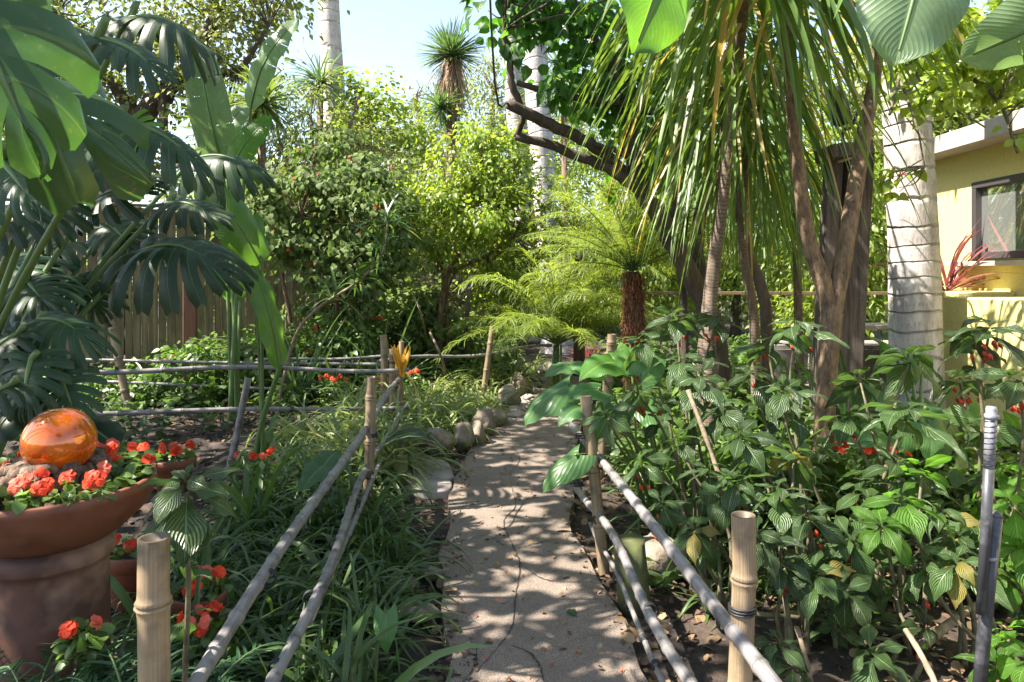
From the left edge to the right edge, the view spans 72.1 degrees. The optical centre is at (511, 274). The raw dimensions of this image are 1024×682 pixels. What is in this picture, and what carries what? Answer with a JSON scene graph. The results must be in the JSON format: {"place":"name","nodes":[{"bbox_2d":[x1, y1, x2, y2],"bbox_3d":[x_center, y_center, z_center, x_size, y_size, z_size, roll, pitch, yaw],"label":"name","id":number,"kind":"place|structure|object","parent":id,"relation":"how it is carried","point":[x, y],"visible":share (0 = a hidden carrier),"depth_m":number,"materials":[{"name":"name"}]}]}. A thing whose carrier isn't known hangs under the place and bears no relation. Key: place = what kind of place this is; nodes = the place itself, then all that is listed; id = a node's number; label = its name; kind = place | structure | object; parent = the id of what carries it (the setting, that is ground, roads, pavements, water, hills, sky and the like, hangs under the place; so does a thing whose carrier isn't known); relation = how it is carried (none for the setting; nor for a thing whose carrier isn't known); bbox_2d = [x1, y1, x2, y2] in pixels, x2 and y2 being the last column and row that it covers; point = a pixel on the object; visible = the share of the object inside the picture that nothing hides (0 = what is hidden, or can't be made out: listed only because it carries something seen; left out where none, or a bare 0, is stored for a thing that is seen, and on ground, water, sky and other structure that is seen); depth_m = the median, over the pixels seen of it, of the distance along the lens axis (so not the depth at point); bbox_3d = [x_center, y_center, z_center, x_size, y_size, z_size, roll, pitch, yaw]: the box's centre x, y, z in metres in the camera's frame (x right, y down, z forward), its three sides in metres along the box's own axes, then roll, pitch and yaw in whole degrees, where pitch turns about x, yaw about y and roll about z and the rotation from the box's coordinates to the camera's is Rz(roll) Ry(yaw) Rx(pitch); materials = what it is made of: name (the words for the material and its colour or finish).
{"place":"outdoors","nodes":[
{"label":"outdoors","id":0,"kind":"place"},
{"bbox_2d":[2,0,991,281],"label":"sky","id":1,"kind":"structure","parent":0,"point":[379,34],"materials":[{"name":"white"}]},
{"bbox_2d":[0,282,1023,681],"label":"ground","id":2,"kind":"structure","parent":0,"point":[824,656],"depth_m":3.52,"materials":[{"name":"soil"}]},
{"bbox_2d":[0,531,115,681],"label":"chimney pot pedestal","id":3,"kind":"object","parent":2,"relation":"on","point":[43,599],"visible":0.53,"depth_m":2.36,"materials":[{"name":"ceramic"}]},
{"bbox_2d":[0,464,156,558],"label":"terracotta bowl","id":4,"kind":"object","parent":3,"relation":"on","point":[48,529],"visible":0.51,"depth_m":2.30,"materials":[{"name":"ceramic"}]},
{"bbox_2d":[0,447,113,504],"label":"rocks","id":5,"kind":"object","parent":4,"relation":"on","point":[14,467],"visible":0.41,"depth_m":2.41,"materials":[{"name":"stone"}]},
{"bbox_2d":[19,407,97,475],"bbox_3d":[-1.607,0.591,2.500,0.236,0.236,0.236,0,0,0],"label":"gazing ball","id":6,"kind":"object","parent":5,"relation":"on","point":[59,437],"visible":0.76,"depth_m":2.42,"materials":[{"name":"orange glass"}]},
{"bbox_2d":[0,438,156,514],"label":"impatiens","id":7,"kind":"object","parent":4,"relation":"in","point":[131,461],"visible":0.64,"depth_m":2.36,"materials":[{"name":"red plant"}]},
{"bbox_2d":[51,614,116,681],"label":"impatiens","id":8,"kind":"object","parent":2,"relation":"on","point":[81,628],"visible":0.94,"depth_m":2.23,"materials":[{"name":"green plant"}]},
{"bbox_2d":[0,644,195,681],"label":"fern","id":9,"kind":"object","parent":2,"relation":"on","point":[50,657],"visible":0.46,"depth_m":2.25,"materials":[{"name":"plant"}]},
{"bbox_2d":[9,392,258,453],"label":"ground cover","id":10,"kind":"object","parent":2,"relation":"on","point":[163,422],"visible":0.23,"depth_m":6.79,"materials":[{"name":"green plant"}]},
{"bbox_2d":[0,0,279,456],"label":"monstera","id":11,"kind":"object","parent":2,"relation":"on","point":[56,174],"visible":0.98,"depth_m":2.87,"materials":[{"name":"green plant"}]},
{"bbox_2d":[0,198,313,379],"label":"wooden fence","id":12,"kind":"object","parent":2,"relation":"on","point":[211,318],"visible":0.08,"depth_m":10.02,"materials":[{"name":"wood"}]},
{"bbox_2d":[2,0,349,354],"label":"oak tree","id":13,"kind":"object","parent":2,"relation":"on","point":[208,33],"visible":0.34,"depth_m":12.87,"materials":[{"name":"green plant"}]},
{"bbox_2d":[56,637,303,681],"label":"fern","id":14,"kind":"object","parent":2,"relation":"on","point":[236,659],"visible":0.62,"depth_m":2.23,"materials":[{"name":"plant"}]},
{"bbox_2d":[137,462,240,681],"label":"whorled shrub","id":15,"kind":"object","parent":2,"relation":"on","point":[183,524],"visible":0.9,"depth_m":1.91,"materials":[{"name":"green plant"}]},
{"bbox_2d":[173,600,242,676],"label":"impatiens","id":16,"kind":"object","parent":2,"relation":"on","point":[205,624],"visible":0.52,"depth_m":2.58,"materials":[{"name":"red plant"}]},
{"bbox_2d":[63,335,408,415],"bbox_3d":[-2.467,0.990,6.076,3.231,1.331,0.473,0,0,-18],"label":"bamboo fence","id":17,"kind":"object","parent":2,"relation":"on","point":[116,371],"visible":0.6,"depth_m":6.20,"materials":[{"name":"grey"}]},
{"bbox_2d":[43,352,430,415],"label":"ground cover","id":18,"kind":"object","parent":2,"relation":"on","point":[210,399],"visible":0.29,"depth_m":8.15,"materials":[{"name":"green plant"}]},
{"bbox_2d":[184,19,298,421],"bbox_3d":[-2.768,-0.526,7.415,1.155,4.259,0.737,0,0,10],"label":"bird of paradise","id":19,"kind":"object","parent":2,"relation":"on","point":[209,108],"visible":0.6,"depth_m":7.23,"materials":[{"name":"green plant"}]},
{"bbox_2d":[205,188,286,481],"bbox_3d":[-1.874,0.501,5.137,0.432,2.262,0.571,0,0,23],"label":"bird of paradise","id":20,"kind":"object","parent":2,"relation":"on","point":[246,241],"visible":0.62,"depth_m":5.07,"materials":[{"name":"green plant"}]},
{"bbox_2d":[194,443,319,543],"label":"strap leaf clump","id":21,"kind":"object","parent":2,"relation":"on","point":[246,502],"visible":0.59,"depth_m":4.22,"materials":[{"name":"plant"}]},
{"bbox_2d":[145,310,382,392],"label":"flowering shrub","id":22,"kind":"object","parent":2,"relation":"on","point":[343,346],"visible":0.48,"depth_m":8.65,"materials":[{"name":"green plant"}]},
{"bbox_2d":[41,432,492,681],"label":"strap grass","id":23,"kind":"structure","parent":2,"relation":"on","point":[371,541],"depth_m":3.27,"materials":[{"name":"green plant"}]},
{"bbox_2d":[110,543,136,610],"bbox_3d":[-1.722,1.371,3.200,0.247,0.240,0.247,0,0,0],"label":"terracotta pot","id":24,"kind":"object","parent":23,"relation":"on","point":[123,573],"visible":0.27,"depth_m":3.10,"materials":[{"name":"ceramic"}]},
{"bbox_2d":[171,581,227,643],"bbox_3d":[-1.287,1.415,2.900,0.216,0.220,0.216,0,0,0],"label":"terracotta pot","id":25,"kind":"object","parent":23,"relation":"on","point":[180,605],"visible":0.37,"depth_m":2.86,"materials":[{"name":"ceramic"}]},
{"bbox_2d":[172,565,233,612],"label":"impatiens","id":26,"kind":"object","parent":25,"relation":"in","point":[218,572],"visible":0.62,"depth_m":2.90,"materials":[{"name":"red plant"}]},
{"bbox_2d":[133,334,403,681],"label":"bamboo fence","id":27,"kind":"object","parent":2,"relation":"on","point":[153,603],"visible":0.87,"depth_m":2.33,"materials":[{"name":"beige"}]},
{"bbox_2d":[225,62,311,282],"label":"cordyline tree","id":28,"kind":"object","parent":2,"relation":"on","point":[267,107],"visible":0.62,"depth_m":11.44,"materials":[{"name":"green plant"}]},
{"bbox_2d":[251,310,351,405],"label":"strap leaf clump","id":29,"kind":"object","parent":2,"relation":"on","point":[310,375],"visible":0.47,"depth_m":8.24,"materials":[{"name":"plant"}]},
{"bbox_2d":[79,309,551,416],"bbox_3d":[-2.133,1.007,8.428,5.792,1.304,0.802,0,0,-16],"label":"bamboo fence","id":30,"kind":"object","parent":2,"relation":"on","point":[122,381],"visible":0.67,"depth_m":8.16,"materials":[{"name":"grey"}]},
{"bbox_2d":[279,44,364,296],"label":"cordyline tree","id":31,"kind":"object","parent":2,"relation":"on","point":[320,75],"visible":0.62,"depth_m":15.88,"materials":[{"name":"green plant"}]},
{"bbox_2d":[210,121,435,386],"bbox_3d":[-2.545,-0.229,9.624,2.971,3.873,2.510,0,0,0],"label":"flowering shrub","id":32,"kind":"object","parent":2,"relation":"on","point":[326,189],"visible":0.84,"depth_m":9.19,"materials":[{"name":"green plant"}]},
{"bbox_2d":[300,450,349,495],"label":"arrow leaf plant","id":33,"kind":"object","parent":2,"relation":"on","point":[318,468],"visible":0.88,"depth_m":4.11,"materials":[{"name":"plant"}]},
{"bbox_2d":[318,0,344,300],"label":"tall palm","id":34,"kind":"object","parent":2,"relation":"on","point":[330,31],"visible":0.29,"depth_m":17.77,"materials":[{"name":"plant"}]},
{"bbox_2d":[142,324,532,388],"bbox_3d":[-2.468,1.257,12.012,5.577,0.848,5.544,0,0,0],"label":"ground cover","id":35,"kind":"object","parent":2,"relation":"on","point":[474,362],"visible":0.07,"depth_m":10.33,"materials":[{"name":"green plant"}]},
{"bbox_2d":[204,375,482,524],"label":"strap grass","id":36,"kind":"structure","parent":2,"relation":"on","point":[343,435],"depth_m":5.63,"materials":[{"name":"green plant"}]},
{"bbox_2d":[240,60,451,304],"bbox_3d":[-3.605,-1.295,13.380,4.786,5.998,4.235,0,0,0],"label":"slender tree","id":37,"kind":"object","parent":2,"relation":"on","point":[280,146],"visible":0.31,"depth_m":13.94,"materials":[{"name":"green plant"}]},
{"bbox_2d":[274,188,432,414],"bbox_3d":[-1.764,0.285,7.918,1.826,2.639,1.096,0,0,0],"label":"leaning dracaena","id":38,"kind":"object","parent":2,"relation":"on","point":[391,217],"visible":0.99,"depth_m":7.88,"materials":[{"name":"plant"}]},
{"bbox_2d":[215,342,552,464],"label":"spider grass","id":39,"kind":"structure","parent":2,"relation":"on","point":[453,389],"depth_m":7.65,"materials":[{"name":"green plant"}]},
{"bbox_2d":[307,59,463,220],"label":"maple tree","id":40,"kind":"object","parent":2,"relation":"on","point":[368,100],"visible":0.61,"depth_m":15.84,"materials":[{"name":"green plant"}]},
{"bbox_2d":[373,603,399,673],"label":"arrow leaf plant","id":41,"kind":"object","parent":2,"relation":"on","point":[383,620],"visible":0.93,"depth_m":2.73,"materials":[{"name":"plant"}]},
{"bbox_2d":[314,271,488,367],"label":"understory shrub","id":42,"kind":"object","parent":2,"relation":"on","point":[428,302],"visible":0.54,"depth_m":10.51,"materials":[{"name":"green plant"}]},
{"bbox_2d":[372,68,504,270],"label":"feathery tree","id":43,"kind":"object","parent":2,"relation":"on","point":[436,131],"visible":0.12,"depth_m":21.30,"materials":[{"name":"green plant"}]},
{"bbox_2d":[410,14,488,266],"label":"yucca tree","id":44,"kind":"object","parent":2,"relation":"on","point":[450,53],"visible":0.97,"depth_m":19.75,"materials":[{"name":"green plant"}]},
{"bbox_2d":[297,141,617,343],"bbox_3d":[-1.836,-0.545,17.724,8.751,5.838,7.667,0,0,31],"label":"dense tree","id":45,"kind":"object","parent":2,"relation":"on","point":[423,259],"visible":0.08,"depth_m":16.84,"materials":[{"name":"green plant"}]},
{"bbox_2d":[383,99,575,377],"bbox_3d":[-0.604,-0.497,10.472,3.156,4.404,2.382,0,0,0],"label":"lime tree","id":46,"kind":"object","parent":2,"relation":"on","point":[486,184],"visible":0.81,"depth_m":10.46,"materials":[{"name":"green plant"}]},
{"bbox_2d":[503,3,540,341],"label":"tall palm","id":47,"kind":"object","parent":2,"relation":"on","point":[512,118],"visible":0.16,"depth_m":16.80,"materials":[{"name":"grey plant"}]},
{"bbox_2d":[457,41,625,296],"bbox_3d":[0.981,-3.034,22.869,7.415,9.474,5.544,0,0,-35],"label":"feathery tree","id":48,"kind":"object","parent":2,"relation":"on","point":[492,98],"visible":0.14,"depth_m":22.51,"materials":[{"name":"green plant"}]},
{"bbox_2d":[522,1,572,354],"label":"tall palm","id":49,"kind":"object","parent":2,"relation":"on","point":[534,59],"visible":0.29,"depth_m":14.38,"materials":[{"name":"grey plant"}]},
{"bbox_2d":[430,219,680,386],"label":"feathery palm","id":50,"kind":"object","parent":2,"relation":"on","point":[567,320],"visible":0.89,"depth_m":9.31,"materials":[{"name":"plant"}]},
{"bbox_2d":[111,376,1023,681],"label":"leaf litter","id":51,"kind":"object","parent":2,"relation":"on","point":[629,634],"visible":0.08,"depth_m":3.36,"materials":[{"name":"plant"}]},
{"bbox_2d":[472,171,670,375],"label":"feathery palm","id":52,"kind":"object","parent":2,"relation":"on","point":[578,355],"visible":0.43,"depth_m":10.73,"materials":[{"name":"green plant"}]},
{"bbox_2d":[524,342,669,529],"bbox_3d":[0.506,1.023,4.198,1.167,1.167,0.668,0,0,-39],"label":"elephant ear","id":53,"kind":"object","parent":2,"relation":"on","point":[561,399],"visible":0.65,"depth_m":4.09},
{"bbox_2d":[472,114,755,334],"bbox_3d":[2.998,-1.239,19.168,8.592,8.170,7.855,0,0,0],"label":"dense tree","id":54,"kind":"object","parent":2,"relation":"on","point":[584,169],"visible":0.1,"depth_m":18.32,"materials":[{"name":"green plant"}]},
{"bbox_2d":[459,0,778,405],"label":"dark tree","id":55,"kind":"object","parent":2,"relation":"on","point":[546,25],"visible":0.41,"depth_m":7.03,"materials":[{"name":"green plant"}]},
{"bbox_2d":[613,533,649,618],"bbox_3d":[0.577,1.459,3.384,0.183,0.392,0.157,0,0,0],"label":"log stump","id":56,"kind":"object","parent":2,"relation":"on","point":[633,544],"visible":0.55,"depth_m":3.33,"materials":[{"name":"green wood"}]},
{"bbox_2d":[520,147,765,394],"bbox_3d":[1.543,0.054,8.159,2.928,3.293,3.119,0,0,0],"label":"date palm","id":57,"kind":"object","parent":2,"relation":"on","point":[633,310],"visible":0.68,"depth_m":8.06,"materials":[{"name":"green plant"}]},
{"bbox_2d":[580,306,747,538],"bbox_3d":[0.886,0.909,3.966,0.730,1.453,1.057,0,0,29],"label":"whorled shrub","id":58,"kind":"object","parent":2,"relation":"on","point":[683,375],"visible":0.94,"depth_m":3.86,"materials":[{"name":"green plant"}]},
{"bbox_2d":[643,532,691,578],"bbox_3d":[0.820,1.530,3.777,0.327,0.262,0.270,0,0,0],"label":"garden stone","id":59,"kind":"object","parent":2,"relation":"on","point":[655,550],"visible":0.2,"depth_m":3.67,"materials":[{"name":"stone"}]},
{"bbox_2d":[568,334,781,681],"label":"bamboo fence","id":60,"kind":"object","parent":2,"relation":"on","point":[747,659],"visible":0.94,"depth_m":2.41,"materials":[{"name":"beige"}]},
{"bbox_2d":[579,395,775,548],"bbox_3d":[1.165,1.188,4.523,1.453,0.821,1.452,0,0,-14],"label":"shrub","id":61,"kind":"object","parent":2,"relation":"on","point":[710,468],"visible":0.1,"depth_m":4.46,"materials":[{"name":"plant"}]},
{"bbox_2d":[622,430,762,615],"bbox_3d":[0.842,1.212,3.331,0.621,0.846,0.729,0,0,-27],"label":"whorled shrub","id":62,"kind":"object","parent":2,"relation":"on","point":[701,551],"visible":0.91,"depth_m":3.21,"materials":[{"name":"green plant"}]},
{"bbox_2d":[595,333,875,437],"bbox_3d":[3.113,1.308,9.695,4.307,0.818,7.214,0,0,0],"label":"ground cover","id":63,"kind":"object","parent":2,"relation":"on","point":[738,359],"visible":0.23,"depth_m":8.78,"materials":[{"name":"green plant"}]},
{"bbox_2d":[590,48,886,337],"bbox_3d":[5.624,-1.875,18.324,8.288,8.392,8.289,0,0,0],"label":"dense tree","id":64,"kind":"object","parent":2,"relation":"on","point":[735,307],"visible":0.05,"depth_m":17.73,"materials":[{"name":"green plant"}]},
{"bbox_2d":[525,0,963,454],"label":"dracaena","id":65,"kind":"object","parent":2,"relation":"on","point":[781,10],"visible":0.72,"depth_m":4.34,"materials":[{"name":"green plant"}]},
{"bbox_2d":[704,444,815,660],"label":"whorled shrub","id":66,"kind":"object","parent":2,"relation":"on","point":[780,517],"visible":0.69,"depth_m":3.01,"materials":[{"name":"green plant"}]},
{"bbox_2d":[558,0,962,413],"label":"dracaena","id":67,"kind":"object","parent":2,"relation":"on","point":[773,110],"visible":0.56,"depth_m":5.74,"materials":[{"name":"green plant"}]},
{"bbox_2d":[637,111,886,390],"bbox_3d":[3.119,-0.144,8.838,3.173,3.689,2.884,0,0,30],"label":"dracaena","id":68,"kind":"object","parent":2,"relation":"on","point":[798,304],"visible":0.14,"depth_m":8.72,"materials":[{"name":"green plant"}]},
{"bbox_2d":[642,292,887,387],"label":"deck","id":69,"kind":"structure","parent":2,"relation":"on","point":[783,351],"depth_m":9.51,"materials":[{"name":"wood"}]},
{"bbox_2d":[684,316,849,577],"bbox_3d":[1.295,0.926,3.651,1.028,1.416,0.682,0,0,-35],"label":"whorled shrub","id":70,"kind":"object","parent":2,"relation":"on","point":[769,403],"visible":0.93,"depth_m":3.58,"materials":[{"name":"green plant"}]},
{"bbox_2d":[696,418,858,538],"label":"strap leaf clump","id":71,"kind":"object","parent":2,"relation":"on","point":[824,459],"visible":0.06,"depth_m":4.50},
{"bbox_2d":[754,629,810,681],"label":"whorled shrub","id":72,"kind":"object","parent":2,"relation":"on","point":[795,659],"visible":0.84,"depth_m":2.45,"materials":[{"name":"green plant"}]},
{"bbox_2d":[579,0,1003,512],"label":"dracaena","id":73,"kind":"object","parent":2,"relation":"on","point":[831,290],"visible":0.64,"depth_m":4.65,"materials":[{"name":"green plant"}]},
{"bbox_2d":[609,388,1022,537],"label":"ground cover","id":74,"kind":"object","parent":2,"relation":"on","point":[955,474],"visible":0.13,"depth_m":4.54,"materials":[{"name":"green plant"}]},
{"bbox_2d":[760,478,895,648],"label":"whorled shrub","id":75,"kind":"object","parent":2,"relation":"on","point":[809,594],"visible":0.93,"depth_m":2.81,"materials":[{"name":"green plant"}]},
{"bbox_2d":[646,396,1023,650],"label":"ground cover","id":76,"kind":"object","parent":2,"relation":"on","point":[658,579],"visible":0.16,"depth_m":3.84,"materials":[{"name":"green plant"}]},
{"bbox_2d":[809,139,874,450],"bbox_3d":[2.501,0.173,5.300,0.478,2.315,0.400,0,0,0],"label":"timber post","id":77,"kind":"object","parent":2,"relation":"on","point":[853,323],"visible":0.49,"depth_m":5.30,"materials":[{"name":"wood"}]},
{"bbox_2d":[705,63,993,339],"bbox_3d":[6.777,-0.916,14.208,6.434,6.675,6.120,0,0,-25],"label":"dense tree","id":78,"kind":"object","parent":2,"relation":"on","point":[873,306],"visible":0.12,"depth_m":13.70,"materials":[{"name":"green plant"}]},
{"bbox_2d":[793,333,956,483],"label":"green stem clump","id":79,"kind":"object","parent":2,"relation":"on","point":[843,406],"visible":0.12,"depth_m":4.85,"materials":[{"name":"green plant"}]},
{"bbox_2d":[817,580,937,681],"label":"whorled shrub","id":80,"kind":"object","parent":2,"relation":"on","point":[851,635],"visible":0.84,"depth_m":2.81,"materials":[{"name":"green plant"}]},
{"bbox_2d":[850,624,919,681],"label":"whorled shrub","id":81,"kind":"object","parent":2,"relation":"on","point":[863,668],"visible":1,"depth_m":2.44,"materials":[{"name":"green plant"}]},
{"bbox_2d":[808,344,966,614],"bbox_3d":[1.878,0.992,3.610,0.647,1.284,0.984,0,0,0],"label":"whorled shrub","id":82,"kind":"object","parent":2,"relation":"on","point":[899,379],"visible":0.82,"depth_m":3.49,"materials":[{"name":"green plant"}]},
{"bbox_2d":[848,454,964,656],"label":"whorled shrub","id":83,"kind":"object","parent":2,"relation":"on","point":[911,518],"visible":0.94,"depth_m":2.87,"materials":[{"name":"green plant"}]},
{"bbox_2d":[881,58,945,408],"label":"tall palm","id":84,"kind":"object","parent":2,"relation":"on","point":[915,310],"visible":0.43,"depth_m":6.42,"materials":[{"name":"grey plant"}]},
{"bbox_2d":[807,0,1023,182],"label":"dense tree","id":85,"kind":"object","parent":2,"relation":"on","point":[974,114],"visible":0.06,"depth_m":13.34,"materials":[{"name":"green plant"}]},
{"bbox_2d":[851,336,983,503],"bbox_3d":[2.648,1.010,4.646,1.144,1.194,0.494,0,0,-36],"label":"elephant ear","id":86,"kind":"object","parent":2,"relation":"on","point":[930,447],"visible":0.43,"depth_m":4.59},
{"bbox_2d":[876,0,1023,203],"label":"orange flower vine","id":87,"kind":"object","parent":2,"relation":"on","point":[998,92],"visible":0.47,"depth_m":5.41,"materials":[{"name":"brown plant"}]},
{"bbox_2d":[893,498,1013,679],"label":"whorled shrub","id":88,"kind":"object","parent":2,"relation":"on","point":[950,573],"visible":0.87,"depth_m":2.77,"materials":[{"name":"green plant"}]},
{"bbox_2d":[929,315,1023,612],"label":"whorled shrub","id":89,"kind":"object","parent":2,"relation":"on","point":[966,340],"visible":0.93,"depth_m":3.33,"materials":[{"name":"green plant"}]},
{"bbox_2d":[933,108,1023,295],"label":"house","id":90,"kind":"structure","parent":2,"relation":"on","point":[979,170],"depth_m":7.43,"materials":[{"name":"yellow paint"}]},
{"bbox_2d":[971,172,1023,258],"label":"window","id":91,"kind":"structure","parent":90,"relation":"in","point":[1000,200],"depth_m":7.31,"materials":[{"name":"grey"}]},
{"bbox_2d":[950,620,1023,681],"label":"whorled shrub","id":92,"kind":"object","parent":2,"relation":"on","point":[1004,658],"visible":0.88,"depth_m":2.38,"materials":[{"name":"green plant"}]},
{"bbox_2d":[972,406,1002,681],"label":"irrigation pole","id":93,"kind":"object","parent":2,"relation":"on","point":[991,522],"visible":1,"depth_m":2.34,"materials":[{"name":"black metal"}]},
{"bbox_2d":[958,411,1023,615],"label":"whorled shrub","id":94,"kind":"object","parent":2,"relation":"on","point":[1013,596],"visible":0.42,"depth_m":3.25,"materials":[{"name":"green plant"}]},
{"bbox_2d":[968,462,1023,629],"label":"whorled shrub","id":95,"kind":"object","parent":2,"relation":"on","point":[1012,538],"visible":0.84,"depth_m":2.96,"materials":[{"name":"green plant"}]},
{"bbox_2d":[437,363,647,681],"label":"path","id":96,"kind":"structure","parent":0,"point":[518,655],"depth_m":3.64,"materials":[{"name":"concrete"}]},
{"bbox_2d":[449,408,625,681],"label":"path litter","id":97,"kind":"object","parent":96,"relation":"on","point":[543,649],"visible":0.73,"depth_m":3.90,"materials":[{"name":"brown plant"}]},
{"bbox_2d":[579,371,1009,628],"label":"strap grass","id":98,"kind":"structure","parent":0,"point":[760,580],"depth_m":4.05,"materials":[{"name":"green plant"}]},
{"bbox_2d":[619,0,1023,69],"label":"banana plant","id":99,"kind":"object","parent":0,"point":[900,31],"visible":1,"depth_m":2.56,"materials":[{"name":"green plant"}]},
{"bbox_2d":[729,354,1011,455],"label":"patio","id":100,"kind":"structure","parent":0,"point":[806,383],"depth_m":8.84,"materials":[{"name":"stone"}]},
{"bbox_2d":[942,296,1023,427],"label":"planter","id":101,"kind":"object","parent":100,"relation":"on","point":[958,311],"visible":0.42,"depth_m":6.24,"materials":[{"name":"yellow paint"}]},
{"bbox_2d":[942,290,1014,297],"bbox_3d":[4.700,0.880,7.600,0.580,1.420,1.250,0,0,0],"label":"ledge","id":102,"kind":"object","parent":101,"relation":"on","point":[970,293],"visible":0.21,"depth_m":6.98,"materials":[{"name":"yellow paint"}]},
{"bbox_2d":[869,215,1018,290],"bbox_3d":[4.649,-0.189,7.532,1.630,0.917,1.647,0,0,31],"label":"red cordyline","id":103,"kind":"object","parent":102,"relation":"in","point":[951,284],"visible":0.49,"depth_m":7.50,"materials":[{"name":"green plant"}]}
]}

